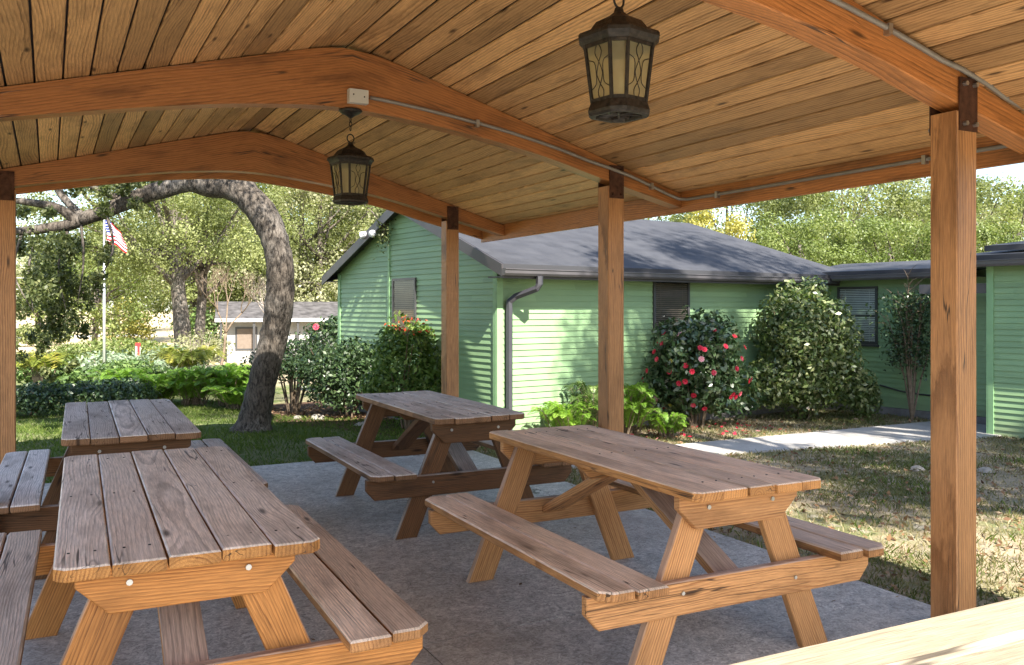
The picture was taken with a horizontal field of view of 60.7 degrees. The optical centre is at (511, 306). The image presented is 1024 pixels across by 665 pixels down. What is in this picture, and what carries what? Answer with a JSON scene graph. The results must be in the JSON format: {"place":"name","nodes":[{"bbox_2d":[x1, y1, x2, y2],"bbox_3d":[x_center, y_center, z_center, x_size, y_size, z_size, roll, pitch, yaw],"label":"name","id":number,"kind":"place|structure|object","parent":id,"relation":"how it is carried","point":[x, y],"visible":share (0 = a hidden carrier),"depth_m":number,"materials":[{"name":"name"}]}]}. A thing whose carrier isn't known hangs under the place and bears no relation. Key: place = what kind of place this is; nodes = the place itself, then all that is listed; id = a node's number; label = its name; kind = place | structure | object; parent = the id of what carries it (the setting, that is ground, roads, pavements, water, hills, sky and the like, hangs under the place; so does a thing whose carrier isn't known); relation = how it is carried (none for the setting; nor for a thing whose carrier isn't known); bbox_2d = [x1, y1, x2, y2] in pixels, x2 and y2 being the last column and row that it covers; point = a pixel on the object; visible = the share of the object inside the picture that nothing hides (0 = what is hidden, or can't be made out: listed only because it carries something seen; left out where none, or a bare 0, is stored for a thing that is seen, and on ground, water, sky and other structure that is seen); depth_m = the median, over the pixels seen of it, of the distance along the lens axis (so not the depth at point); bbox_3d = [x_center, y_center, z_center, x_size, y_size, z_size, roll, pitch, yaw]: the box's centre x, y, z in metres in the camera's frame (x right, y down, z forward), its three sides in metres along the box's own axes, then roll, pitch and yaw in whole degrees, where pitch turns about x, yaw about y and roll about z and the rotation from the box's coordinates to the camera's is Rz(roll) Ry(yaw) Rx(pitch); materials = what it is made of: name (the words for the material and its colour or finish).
{"place":"outdoors","nodes":[
{"label":"outdoors","id":0,"kind":"place"},
{"bbox_2d":[18,332,217,338],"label":"road","id":1,"kind":"structure","parent":0,"point":[75,336],"depth_m":78.52,"materials":[{"name":"grey asphalt"}]},
{"bbox_2d":[16,399,484,482],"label":"lawn grass","id":2,"kind":"structure","parent":0,"point":[39,428],"depth_m":10.69,"materials":[{"name":"green plant"}]},
{"bbox_2d":[16,311,1023,606],"bbox_3d":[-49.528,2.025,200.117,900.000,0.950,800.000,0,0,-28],"label":"ground","id":3,"kind":"structure","parent":0,"point":[810,513],"depth_m":7.76,"materials":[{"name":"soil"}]},
{"bbox_2d":[16,257,25,294],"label":"tree","id":4,"kind":"object","parent":3,"relation":"on","point":[18,279],"visible":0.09,"depth_m":85.31,"materials":[{"name":"green plant"}]},
{"bbox_2d":[16,323,45,345],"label":"round bush","id":5,"kind":"object","parent":3,"relation":"on","point":[21,329],"visible":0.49,"depth_m":54.69,"materials":[{"name":"green plant"}]},
{"bbox_2d":[16,351,75,385],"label":"sago palm","id":6,"kind":"object","parent":3,"relation":"on","point":[53,360],"visible":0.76,"depth_m":15.15,"materials":[{"name":"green plant"}]},
{"bbox_2d":[16,351,76,383],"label":"garden shrub","id":7,"kind":"object","parent":3,"relation":"on","point":[21,375],"visible":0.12,"depth_m":17.95,"materials":[{"name":"green plant"}]},
{"bbox_2d":[16,379,91,415],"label":"shrub","id":8,"kind":"object","parent":3,"relation":"on","point":[29,395],"visible":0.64,"depth_m":12.27,"materials":[{"name":"green plant"}]},
{"bbox_2d":[16,250,91,329],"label":"tree","id":9,"kind":"object","parent":3,"relation":"on","point":[24,259],"visible":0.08,"depth_m":92.81,"materials":[{"name":"green plant"}]},
{"bbox_2d":[47,327,73,344],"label":"round bush","id":10,"kind":"object","parent":3,"relation":"on","point":[61,342],"visible":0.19,"depth_m":56.84,"materials":[{"name":"green plant"}]},
{"bbox_2d":[46,366,117,386],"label":"garden shrub","id":11,"kind":"object","parent":3,"relation":"on","point":[77,374],"visible":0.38,"depth_m":15.21,"materials":[{"name":"green plant"}]},
{"bbox_2d":[19,231,162,352],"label":"broad tree","id":12,"kind":"object","parent":3,"relation":"on","point":[97,318],"visible":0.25,"depth_m":41.49,"materials":[{"name":"green plant"}]},
{"bbox_2d":[23,215,163,331],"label":"tree","id":13,"kind":"object","parent":3,"relation":"on","point":[108,304],"visible":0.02,"depth_m":85.88,"materials":[{"name":"green plant"}]},
{"bbox_2d":[103,219,105,363],"bbox_3d":[-8.724,-0.044,18.691,0.072,3.800,0.068,0,0,-28],"label":"flagpole","id":14,"kind":"object","parent":3,"relation":"on","point":[104,329],"visible":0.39,"depth_m":18.67,"materials":[{"name":"silver metal"}]},
{"bbox_2d":[105,220,126,252],"bbox_3d":[-8.504,-1.507,18.744,0.449,0.707,0.099,0,0,-20],"label":"flag","id":15,"kind":"object","parent":14,"relation":"attached to","point":[119,242],"visible":0.82,"depth_m":18.73,"materials":[{"name":"fabric"}]},
{"bbox_2d":[54,376,162,406],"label":"shrub","id":16,"kind":"object","parent":3,"relation":"on","point":[115,388],"visible":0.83,"depth_m":12.87,"materials":[{"name":"green plant"}]},
{"bbox_2d":[66,349,150,375],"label":"garden shrub","id":17,"kind":"object","parent":3,"relation":"on","point":[93,360],"visible":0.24,"depth_m":20.26,"materials":[{"name":"green plant"}]},
{"bbox_2d":[44,337,176,363],"bbox_3d":[-10.906,1.395,23.959,3.765,1.155,2.086,0,0,-28],"label":"clipped hedge","id":18,"kind":"object","parent":3,"relation":"on","point":[77,349],"visible":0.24,"depth_m":23.57,"materials":[{"name":"green plant"}]},
{"bbox_2d":[84,367,152,391],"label":"fern","id":19,"kind":"object","parent":3,"relation":"on","point":[109,374],"visible":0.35,"depth_m":14.11,"materials":[{"name":"green plant"}]},
{"bbox_2d":[90,358,168,375],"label":"garden shrub","id":20,"kind":"object","parent":3,"relation":"on","point":[124,363],"visible":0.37,"depth_m":16.09,"materials":[{"name":"green plant"}]},
{"bbox_2d":[106,295,156,346],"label":"cone tree","id":21,"kind":"object","parent":3,"relation":"on","point":[142,332],"visible":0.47,"depth_m":51.19,"materials":[{"name":"yellow plant"}]},
{"bbox_2d":[135,343,140,355],"bbox_3d":[-9.240,1.379,21.587,0.108,0.980,0.088,0,0,-8],"label":"garden marker","id":22,"kind":"object","parent":3,"relation":"on","point":[137,347],"visible":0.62,"depth_m":21.55,"materials":[{"name":"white paint"}]},
{"bbox_2d":[127,372,178,401],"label":"fern","id":23,"kind":"object","parent":3,"relation":"on","point":[159,381],"visible":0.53,"depth_m":13.69,"materials":[{"name":"green plant"}]},
{"bbox_2d":[16,179,294,433],"bbox_3d":[-3.301,-2.092,8.428,8.438,7.537,6.742,0,0,16],"label":"live oak","id":24,"kind":"object","parent":3,"relation":"on","point":[253,202],"visible":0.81,"depth_m":10.77,"materials":[{"name":"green plant"}]},
{"bbox_2d":[131,345,207,374],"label":"garden shrub","id":25,"kind":"object","parent":3,"relation":"on","point":[158,363],"visible":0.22,"depth_m":19.54,"materials":[{"name":"green plant"}]},
{"bbox_2d":[16,182,326,349],"bbox_3d":[-10.344,-2.593,26.521,9.649,9.666,7.374,0,0,-28],"label":"broad tree","id":26,"kind":"object","parent":3,"relation":"on","point":[179,275],"visible":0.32,"depth_m":26.07,"materials":[{"name":"green plant"}]},
{"bbox_2d":[138,345,225,370],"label":"sago palm","id":27,"kind":"object","parent":3,"relation":"on","point":[199,356],"visible":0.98,"depth_m":15.36,"materials":[{"name":"green plant"}]},
{"bbox_2d":[67,182,301,349],"bbox_3d":[-10.264,-1.605,28.987,6.481,7.854,7.170,0,0,42],"label":"broad tree","id":28,"kind":"object","parent":3,"relation":"on","point":[203,270],"visible":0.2,"depth_m":28.52,"materials":[{"name":"green plant"}]},
{"bbox_2d":[160,367,216,404],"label":"fern","id":29,"kind":"object","parent":3,"relation":"on","point":[185,388],"visible":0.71,"depth_m":13.58,"materials":[{"name":"green plant"}]},
{"bbox_2d":[84,199,293,344],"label":"broad tree","id":30,"kind":"object","parent":3,"relation":"on","point":[191,294],"visible":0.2,"depth_m":45.62,"materials":[{"name":"green plant"}]},
{"bbox_2d":[166,306,226,351],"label":"thicket","id":31,"kind":"object","parent":3,"relation":"on","point":[212,327],"visible":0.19,"depth_m":44.56,"materials":[{"name":"green plant"}]},
{"bbox_2d":[168,327,235,367],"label":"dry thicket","id":32,"kind":"object","parent":3,"relation":"on","point":[188,345],"visible":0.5,"depth_m":26.01,"materials":[{"name":"green plant"}]},
{"bbox_2d":[123,183,310,339],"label":"tree","id":33,"kind":"object","parent":3,"relation":"on","point":[163,279],"visible":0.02,"depth_m":61.07,"materials":[{"name":"green plant"}]},
{"bbox_2d":[190,362,250,405],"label":"fern","id":34,"kind":"object","parent":3,"relation":"on","point":[232,375],"visible":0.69,"depth_m":13.44,"materials":[{"name":"green plant"}]},
{"bbox_2d":[202,364,245,379],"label":"garden shrub","id":35,"kind":"object","parent":3,"relation":"on","point":[217,367],"visible":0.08,"depth_m":17.30,"materials":[{"name":"green plant"}]},
{"bbox_2d":[197,262,264,364],"bbox_3d":[-8.331,0.330,25.832,1.936,3.419,2.031,0,0,-19],"label":"bare tree","id":36,"kind":"object","parent":3,"relation":"on","point":[225,329],"visible":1,"depth_m":25.66,"materials":[{"name":"brown plant"}]},
{"bbox_2d":[201,384,277,409],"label":"fern","id":37,"kind":"object","parent":3,"relation":"on","point":[234,396],"visible":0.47,"depth_m":12.92,"materials":[{"name":"green plant"}]},
{"bbox_2d":[246,273,265,312],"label":"bare tree","id":38,"kind":"object","parent":3,"relation":"on","point":[259,289],"visible":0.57,"depth_m":30.57,"materials":[{"name":"beige plant"}]},
{"bbox_2d":[215,302,337,362],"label":"white building","id":39,"kind":"structure","parent":3,"relation":"on","point":[243,332],"depth_m":39.42,"materials":[{"name":"paint"}]},
{"bbox_2d":[235,327,256,349],"bbox_3d":[-11.925,1.425,39.234,0.950,1.050,0.026,0,0,-18],"label":"window","id":40,"kind":"structure","parent":39,"relation":"in","point":[243,335],"depth_m":39.20,"materials":[{"name":"grey"}]},
{"bbox_2d":[184,182,385,301],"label":"broad tree","id":41,"kind":"object","parent":3,"relation":"on","point":[338,222],"visible":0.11,"depth_m":46.41,"materials":[{"name":"green plant"}]},
{"bbox_2d":[191,184,382,301],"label":"broad tree","id":42,"kind":"object","parent":3,"relation":"on","point":[320,258],"visible":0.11,"depth_m":44.94,"materials":[{"name":"green plant"}]},
{"bbox_2d":[233,184,373,301],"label":"tree","id":43,"kind":"object","parent":3,"relation":"on","point":[311,234],"depth_m":59.13,"materials":[{"name":"green plant"}]},
{"bbox_2d":[302,314,337,390],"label":"rose bush","id":44,"kind":"object","parent":3,"relation":"on","point":[330,325],"visible":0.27,"depth_m":15.67,"materials":[{"name":"green plant"}]},
{"bbox_2d":[315,206,377,260],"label":"tree","id":45,"kind":"object","parent":3,"relation":"on","point":[340,235],"depth_m":58.13,"materials":[{"name":"green plant"}]},
{"bbox_2d":[271,401,423,435],"bbox_3d":[-2.527,1.568,12.130,1.800,0.044,4.600,0,0,-28],"label":"mulch bed","id":46,"kind":"object","parent":3,"relation":"on","point":[302,407],"visible":0.05,"depth_m":12.44,"materials":[{"name":"soil"}]},
{"bbox_2d":[239,330,341,413],"bbox_3d":[-3.146,0.969,12.747,1.633,1.271,1.170,0,0,-28],"label":"leggy shrub","id":47,"kind":"object","parent":46,"relation":"on","point":[288,361],"visible":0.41,"depth_m":12.65,"materials":[{"name":"green plant"}]},
{"bbox_2d":[311,413,324,419],"bbox_3d":[-2.686,1.530,12.054,0.191,0.126,0.270,0,0,-44],"label":"rock","id":48,"kind":"object","parent":46,"relation":"on","point":[318,415],"visible":0.66,"depth_m":11.99,"materials":[{"name":"grey stone"}]},
{"bbox_2d":[291,335,389,416],"bbox_3d":[-2.319,1.003,12.279,1.622,1.208,1.230,0,0,-28],"label":"dark shrub","id":49,"kind":"object","parent":46,"relation":"on","point":[357,359],"visible":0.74,"depth_m":11.98,"materials":[{"name":"green plant"}]},
{"bbox_2d":[359,310,440,429],"bbox_3d":[-1.316,0.819,10.921,1.076,1.569,1.055,0,0,30],"label":"nandina bush","id":50,"kind":"object","parent":46,"relation":"on","point":[422,369],"visible":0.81,"depth_m":10.75,"materials":[{"name":"green plant"}]},
{"bbox_2d":[330,196,381,240],"bbox_3d":[-4.198,-1.492,33.257,5.715,7.784,5.096,0,0,17],"label":"broad tree","id":51,"kind":"object","parent":3,"relation":"on","point":[365,207],"visible":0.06,"depth_m":32.43,"materials":[{"name":"green plant"}]},
{"bbox_2d":[7,450,930,664],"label":"patio slab","id":52,"kind":"structure","parent":3,"relation":"on","point":[504,617],"depth_m":4.38,"materials":[{"name":"concrete"}]},
{"bbox_2d":[0,399,267,579],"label":"picnic table","id":53,"kind":"object","parent":52,"relation":"on","point":[109,427],"visible":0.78,"depth_m":5.20,"materials":[{"name":"brown wood"}]},
{"bbox_2d":[0,446,427,664],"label":"picnic table","id":54,"kind":"object","parent":52,"relation":"on","point":[189,530],"visible":1,"depth_m":2.87,"materials":[{"name":"brown wood"}]},
{"bbox_2d":[306,391,571,539],"bbox_3d":[-0.594,1.107,6.520,1.496,0.787,1.819,0,0,-27],"label":"picnic table","id":55,"kind":"object","parent":52,"relation":"on","point":[454,429],"visible":0.94,"depth_m":5.96,"materials":[{"name":"brown wood"}]},
{"bbox_2d":[0,0,1023,617],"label":"pavilion","id":56,"kind":"structure","parent":52,"relation":"on","point":[472,120],"depth_m":5.07,"materials":[{"name":"brown wood"}]},
{"bbox_2d":[327,107,373,205],"bbox_3d":[-1.023,-0.951,5.536,0.254,0.595,0.254,0,0,-38],"label":"hanging lantern","id":57,"kind":"object","parent":56,"relation":"hanging from","point":[350,163],"visible":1,"depth_m":5.47,"materials":[{"name":"black metal"}]},
{"bbox_2d":[578,0,659,122],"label":"hanging lantern","id":58,"kind":"object","parent":56,"relation":"hanging from","point":[619,44],"visible":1,"depth_m":3.03,"materials":[{"name":"black metal"}]},
{"bbox_2d":[425,425,883,664],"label":"picnic table","id":59,"kind":"object","parent":52,"relation":"on","point":[687,495],"visible":0.99,"depth_m":3.81,"materials":[{"name":"brown wood"}]},
{"bbox_2d":[730,596,1023,664],"bbox_3d":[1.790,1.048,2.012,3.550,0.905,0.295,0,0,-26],"label":"picnic table","id":60,"kind":"object","parent":52,"relation":"on","point":[991,634],"depth_m":1.54,"materials":[{"name":"brown wood"}]},
{"bbox_2d":[527,400,597,427],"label":"fern","id":61,"kind":"object","parent":3,"relation":"on","point":[558,415],"visible":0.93,"depth_m":9.88,"materials":[{"name":"green plant"}]},
{"bbox_2d":[561,380,632,426],"bbox_3d":[0.938,1.200,10.245,0.855,0.665,0.802,0,0,26],"label":"fern","id":62,"kind":"object","parent":3,"relation":"on","point":[588,397],"visible":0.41,"depth_m":10.14,"materials":[{"name":"green plant"}]},
{"bbox_2d":[624,382,661,435],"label":"fern","id":63,"kind":"object","parent":3,"relation":"on","point":[637,399],"visible":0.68,"depth_m":10.36,"materials":[{"name":"green plant"}]},
{"bbox_2d":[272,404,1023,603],"bbox_3d":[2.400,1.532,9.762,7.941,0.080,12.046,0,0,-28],"label":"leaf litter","id":64,"kind":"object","parent":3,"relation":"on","point":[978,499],"visible":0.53,"depth_m":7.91,"materials":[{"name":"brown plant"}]},
{"bbox_2d":[641,412,689,437],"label":"fern","id":65,"kind":"object","parent":3,"relation":"on","point":[665,424],"visible":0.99,"depth_m":10.25,"materials":[{"name":"green plant"}]},
{"bbox_2d":[322,210,1023,438],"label":"green house","id":66,"kind":"structure","parent":3,"relation":"on","point":[528,322],"depth_m":11.27,"materials":[{"name":"paint"}]},
{"bbox_2d":[359,230,378,238],"bbox_3d":[-1.990,-1.035,12.383,0.240,0.131,0.437,0,0,-35],"label":"security light","id":67,"kind":"object","parent":66,"relation":"attached to","point":[371,233],"visible":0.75,"depth_m":12.31,"materials":[{"name":"white paint"}]},
{"bbox_2d":[370,209,395,259],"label":"hanging vine","id":68,"kind":"object","parent":66,"relation":"hanging from","point":[382,229],"visible":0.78,"depth_m":12.08,"materials":[{"name":"green plant"}]},
{"bbox_2d":[392,277,416,334],"bbox_3d":[-1.465,-0.005,11.794,0.052,0.770,0.700,0,0,-35],"label":"window","id":69,"kind":"structure","parent":66,"relation":"in","point":[404,298],"depth_m":11.79,"materials":[{"name":"grey glass"}]},
{"bbox_2d":[651,282,689,331],"bbox_3d":[2.120,-0.015,11.573,0.710,0.690,0.052,0,0,-35],"label":"window","id":70,"kind":"structure","parent":66,"relation":"in","point":[669,298],"depth_m":11.56,"materials":[{"name":"grey glass"}]},
{"bbox_2d":[837,286,878,346],"bbox_3d":[5.114,0.140,12.958,0.052,0.880,0.700,0,0,-35],"label":"window","id":71,"kind":"structure","parent":66,"relation":"in","point":[857,298],"depth_m":12.87,"materials":[{"name":"grey glass"}]},
{"bbox_2d":[644,209,724,229],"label":"evergreen tree","id":72,"kind":"object","parent":3,"relation":"on","point":[661,219],"visible":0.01,"depth_m":45.03,"materials":[{"name":"green plant"}]},
{"bbox_2d":[639,305,767,427],"bbox_3d":[2.394,0.789,11.238,1.922,1.634,1.290,0,0,-28],"label":"camellia bush","id":73,"kind":"object","parent":3,"relation":"on","point":[699,368],"visible":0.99,"depth_m":10.97,"materials":[{"name":"green plant"}]},
{"bbox_2d":[631,422,780,438],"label":"fallen petals","id":74,"kind":"object","parent":3,"relation":"on","point":[734,433],"visible":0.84,"depth_m":10.74,"materials":[{"name":"red plant"}]},
{"bbox_2d":[683,207,756,241],"bbox_3d":[5.806,-0.828,27.755,4.592,5.456,4.301,0,0,31],"label":"yellow tree","id":75,"kind":"object","parent":3,"relation":"on","point":[735,228],"visible":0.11,"depth_m":27.10,"materials":[{"name":"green plant"}]},
{"bbox_2d":[659,198,804,253],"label":"evergreen tree","id":76,"kind":"object","parent":3,"relation":"on","point":[681,218],"visible":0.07,"depth_m":41.41,"materials":[{"name":"green plant"}]},
{"bbox_2d":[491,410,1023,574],"bbox_3d":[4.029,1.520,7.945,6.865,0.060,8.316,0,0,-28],"label":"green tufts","id":77,"kind":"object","parent":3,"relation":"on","point":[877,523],"visible":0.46,"depth_m":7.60,"materials":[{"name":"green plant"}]},
{"bbox_2d":[747,201,872,265],"bbox_3d":[9.713,-0.818,29.612,5.503,5.421,5.135,0,0,-28],"label":"evergreen tree","id":78,"kind":"object","parent":3,"relation":"on","point":[803,245],"visible":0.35,"depth_m":28.56,"materials":[{"name":"green plant"}]},
{"bbox_2d":[743,275,883,418],"bbox_3d":[4.051,0.570,12.035,1.950,2.069,1.512,0,0,-28],"label":"evergreen bush","id":79,"kind":"object","parent":3,"relation":"on","point":[830,348],"visible":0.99,"depth_m":11.70,"materials":[{"name":"green plant"}]},
{"bbox_2d":[744,186,925,261],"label":"tree","id":80,"kind":"object","parent":3,"relation":"on","point":[830,209],"visible":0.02,"depth_m":60.57,"materials":[{"name":"green plant"}]},
{"bbox_2d":[742,178,930,261],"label":"evergreen tree","id":81,"kind":"object","parent":3,"relation":"on","point":[797,205],"visible":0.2,"depth_m":40.09,"materials":[{"name":"green plant"}]},
{"bbox_2d":[817,211,930,265],"bbox_3d":[12.704,-0.767,30.167,5.193,5.239,5.239,0,0,25],"label":"evergreen tree","id":82,"kind":"object","parent":3,"relation":"on","point":[879,238],"visible":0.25,"depth_m":29.54,"materials":[{"name":"green plant"}]},
{"bbox_2d":[865,268,930,420],"bbox_3d":[5.532,0.491,11.922,1.107,2.124,1.139,0,0,-28],"label":"bush","id":83,"kind":"object","parent":3,"relation":"on","point":[909,348],"visible":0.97,"depth_m":11.84,"materials":[{"name":"green plant"}]},
{"bbox_2d":[910,465,924,471],"bbox_3d":[3.824,1.539,8.252,0.155,0.081,0.122,0,0,-24],"label":"rock","id":84,"kind":"object","parent":3,"relation":"on","point":[917,467],"visible":0.69,"depth_m":8.22,"materials":[{"name":"grey stone"}]},
{"bbox_2d":[854,177,1000,255],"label":"evergreen tree","id":85,"kind":"object","parent":3,"relation":"on","point":[922,180],"visible":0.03,"depth_m":45.84,"materials":[{"name":"green plant"}]},
{"bbox_2d":[858,171,1023,260],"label":"evergreen tree","id":86,"kind":"object","parent":3,"relation":"on","point":[984,187],"visible":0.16,"depth_m":37.68,"materials":[{"name":"green plant"}]},
{"bbox_2d":[976,467,994,473],"bbox_3d":[4.436,1.535,8.174,0.173,0.088,0.130,0,0,-17],"label":"rock","id":87,"kind":"object","parent":3,"relation":"on","point":[985,469],"visible":0.72,"depth_m":8.14,"materials":[{"name":"grey stone"}]},
{"bbox_2d":[976,215,1023,252],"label":"evergreen tree","id":88,"kind":"object","parent":3,"relation":"on","point":[982,233],"visible":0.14,"depth_m":30.26,"materials":[{"name":"green plant"}]},
{"bbox_2d":[976,182,1023,252],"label":"evergreen tree","id":89,"kind":"object","parent":3,"relation":"on","point":[1019,203],"visible":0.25,"depth_m":33.76,"materials":[{"name":"green plant"}]},
{"bbox_2d":[976,178,1023,250],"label":"tree","id":90,"kind":"object","parent":3,"relation":"on","point":[1001,213],"visible":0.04,"depth_m":57.42,"materials":[{"name":"green plant"}]},
{"bbox_2d":[16,163,1023,310],"label":"sky","id":91,"kind":"structure","parent":0,"point":[1013,169],"materials":[{"name":"white"}]},
{"bbox_2d":[572,421,1000,468],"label":"path","id":92,"kind":"structure","parent":0,"point":[911,432],"depth_m":10.12,"materials":[{"name":"concrete"}]}
]}

